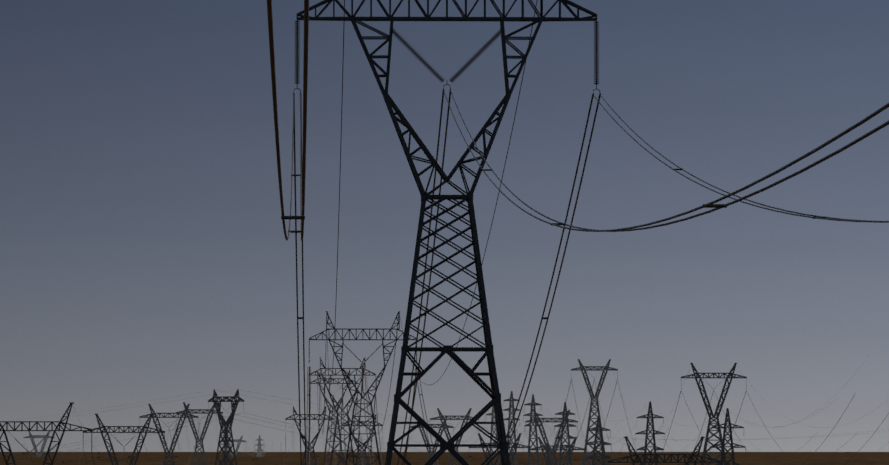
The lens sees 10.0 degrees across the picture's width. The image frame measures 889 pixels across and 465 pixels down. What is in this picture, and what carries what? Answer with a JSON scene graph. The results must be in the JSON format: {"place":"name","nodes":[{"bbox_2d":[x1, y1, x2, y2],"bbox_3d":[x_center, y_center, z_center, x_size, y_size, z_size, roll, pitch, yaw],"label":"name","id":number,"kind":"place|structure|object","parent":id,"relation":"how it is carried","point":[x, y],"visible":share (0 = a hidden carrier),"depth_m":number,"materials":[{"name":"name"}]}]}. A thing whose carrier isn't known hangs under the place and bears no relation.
{"place":"outdoors","nodes":[
{"label":"outdoors","id":0,"kind":"place"},
{"bbox_2d":[0,452,888,464],"bbox_3d":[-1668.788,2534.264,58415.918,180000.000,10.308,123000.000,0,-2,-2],"label":"ground","id":1,"kind":"structure","parent":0,"point":[755,458],"depth_m":4073.30,"materials":[{"name":"brown soil"}]},
{"bbox_2d":[10,431,110,456],"bbox_3d":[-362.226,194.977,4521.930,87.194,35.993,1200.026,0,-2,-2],"label":"line tower","id":2,"kind":"structure","parent":1,"relation":"on","point":[32,437],"depth_m":4521.32,"materials":[{"name":"metal"}]},
{"bbox_2d":[0,402,223,464],"bbox_3d":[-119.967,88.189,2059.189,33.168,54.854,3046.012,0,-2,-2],"label":"line tower","id":3,"kind":"structure","parent":1,"relation":"on","point":[44,429],"depth_m":1097.07,"materials":[{"name":"metal"}]},
{"bbox_2d":[83,414,164,464],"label":"line tower","id":4,"kind":"structure","parent":1,"relation":"on","point":[114,431],"depth_m":1677.07,"materials":[{"name":"metal"}]},
{"bbox_2d":[139,404,198,464],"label":"line tower","id":5,"kind":"structure","parent":1,"relation":"on","point":[176,431],"depth_m":2350.14,"materials":[{"name":"metal"}]},
{"bbox_2d":[176,402,222,464],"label":"line tower","id":6,"kind":"structure","parent":1,"relation":"on","point":[198,440],"depth_m":2940.22,"materials":[{"name":"metal"}]},
{"bbox_2d":[182,434,272,456],"bbox_3d":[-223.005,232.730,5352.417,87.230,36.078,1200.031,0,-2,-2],"label":"line tower","id":7,"kind":"structure","parent":1,"relation":"on","point":[240,440],"depth_m":5351.73,"materials":[{"name":"metal"}]},
{"bbox_2d":[243,434,273,456],"bbox_3d":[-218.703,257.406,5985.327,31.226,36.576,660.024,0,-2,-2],"label":"line tower","id":8,"kind":"structure","parent":1,"relation":"on","point":[259,444],"depth_m":5983.34,"materials":[{"name":"metal"}]},
{"bbox_2d":[281,406,345,464],"bbox_3d":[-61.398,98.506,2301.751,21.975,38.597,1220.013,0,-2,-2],"label":"line tower","id":9,"kind":"structure","parent":1,"relation":"on","point":[314,438],"depth_m":2291.09,"materials":[{"name":"metal"}]},
{"bbox_2d":[311,372,357,464],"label":"transmission tower","id":10,"kind":"structure","parent":1,"relation":"on","point":[328,402],"depth_m":2371.46,"materials":[{"name":"metal"}]},
{"bbox_2d":[311,357,375,464],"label":"transmission tower","id":11,"kind":"structure","parent":1,"relation":"on","point":[337,413],"depth_m":1712.54,"materials":[{"name":"metal"}]},
{"bbox_2d":[309,311,416,464],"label":"transmission tower","id":12,"kind":"structure","parent":1,"relation":"on","point":[349,380],"depth_m":1051.62,"materials":[{"name":"metal"}]},
{"bbox_2d":[333,414,396,464],"bbox_3d":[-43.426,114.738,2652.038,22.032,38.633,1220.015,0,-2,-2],"label":"line tower","id":13,"kind":"structure","parent":1,"relation":"on","point":[365,448],"depth_m":2641.15,"materials":[{"name":"metal"}]},
{"bbox_2d":[5,455,728,464],"bbox_3d":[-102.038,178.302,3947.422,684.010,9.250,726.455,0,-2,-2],"label":"scrub bushes","id":14,"kind":"object","parent":1,"relation":"on","point":[317,456],"visible":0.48,"depth_m":4200.59,"materials":[{"name":"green plant"}]},
{"bbox_2d":[410,418,453,464],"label":"line tower","id":15,"kind":"structure","parent":1,"relation":"on","point":[425,436],"depth_m":3131.92,"materials":[{"name":"metal"}]},
{"bbox_2d":[2,389,887,464],"bbox_3d":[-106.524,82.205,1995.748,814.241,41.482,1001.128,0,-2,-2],"label":"line tower","id":16,"kind":"structure","parent":1,"relation":"on","point":[225,425],"depth_m":2021.19,"materials":[{"name":"metal"}]},
{"bbox_2d":[430,408,478,464],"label":"line tower","id":17,"kind":"structure","parent":1,"relation":"on","point":[442,417],"depth_m":2830.95,"materials":[{"name":"metal"}]},
{"bbox_2d":[486,405,499,464],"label":"line tower","id":18,"kind":"structure","parent":1,"relation":"on","point":[492,420],"depth_m":3492.34,"materials":[{"name":"metal"}]},
{"bbox_2d":[469,433,530,464],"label":"line tower","id":19,"kind":"structure","parent":1,"relation":"on","point":[512,447],"depth_m":2229.37,"materials":[{"name":"metal"}]},
{"bbox_2d":[503,391,520,464],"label":"line tower","id":20,"kind":"structure","parent":1,"relation":"on","point":[509,409],"depth_m":3173.76,"materials":[{"name":"metal"}]},
{"bbox_2d":[523,394,542,464],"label":"line tower","id":21,"kind":"structure","parent":1,"relation":"on","point":[533,404],"depth_m":2908.70,"materials":[{"name":"metal"}]},
{"bbox_2d":[554,402,575,464],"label":"line tower","id":22,"kind":"structure","parent":1,"relation":"on","point":[563,424],"depth_m":2534.35,"materials":[{"name":"metal"}]},
{"bbox_2d":[480,410,673,464],"bbox_3d":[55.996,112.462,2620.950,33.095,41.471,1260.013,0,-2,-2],"label":"line tower","id":23,"kind":"structure","parent":1,"relation":"on","point":[550,452],"depth_m":2630.15,"materials":[{"name":"metal"}]},
{"bbox_2d":[267,0,888,464],"bbox_3d":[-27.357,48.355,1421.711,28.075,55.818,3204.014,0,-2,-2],"label":"tower","id":24,"kind":"structure","parent":1,"relation":"on","point":[501,442],"depth_m":404.75,"materials":[{"name":"metal"}]},
{"bbox_2d":[491,428,677,464],"bbox_3d":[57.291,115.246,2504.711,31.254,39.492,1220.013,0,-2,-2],"label":"line tower","id":25,"kind":"structure","parent":1,"relation":"on","point":[571,447],"depth_m":2494.01,"materials":[{"name":"metal"}]},
{"bbox_2d":[571,359,617,464],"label":"line tower","id":26,"kind":"structure","parent":1,"relation":"on","point":[600,384],"depth_m":2947.98,"materials":[{"name":"metal"}]},
{"bbox_2d":[585,416,611,464],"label":"line tower","id":27,"kind":"structure","parent":1,"relation":"on","point":[602,443],"depth_m":2154.38,"materials":[{"name":"metal"}]},
{"bbox_2d":[395,411,888,464],"bbox_3d":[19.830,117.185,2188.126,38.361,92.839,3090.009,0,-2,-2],"label":"line tower","id":28,"kind":"structure","parent":1,"relation":"on","point":[695,462],"depth_m":1204.75,"materials":[{"name":"metal"}]},
{"bbox_2d":[635,401,664,464],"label":"line tower","id":29,"kind":"structure","parent":1,"relation":"on","point":[654,446],"depth_m":1895.20,"materials":[{"name":"metal"}]},
{"bbox_2d":[469,392,860,464],"bbox_3d":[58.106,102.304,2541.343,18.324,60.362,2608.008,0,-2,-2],"label":"line tower","id":30,"kind":"structure","parent":1,"relation":"on","point":[723,446],"depth_m":1557.99,"materials":[{"name":"metal"}]},
{"bbox_2d":[516,356,888,464],"bbox_3d":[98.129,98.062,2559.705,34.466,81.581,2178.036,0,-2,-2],"label":"line tower","id":31,"kind":"structure","parent":1,"relation":"on","point":[708,408],"depth_m":2091.06,"materials":[{"name":"metal"}]},
{"bbox_2d":[0,0,888,451],"label":"sky","id":32,"kind":"structure","parent":0,"point":[146,256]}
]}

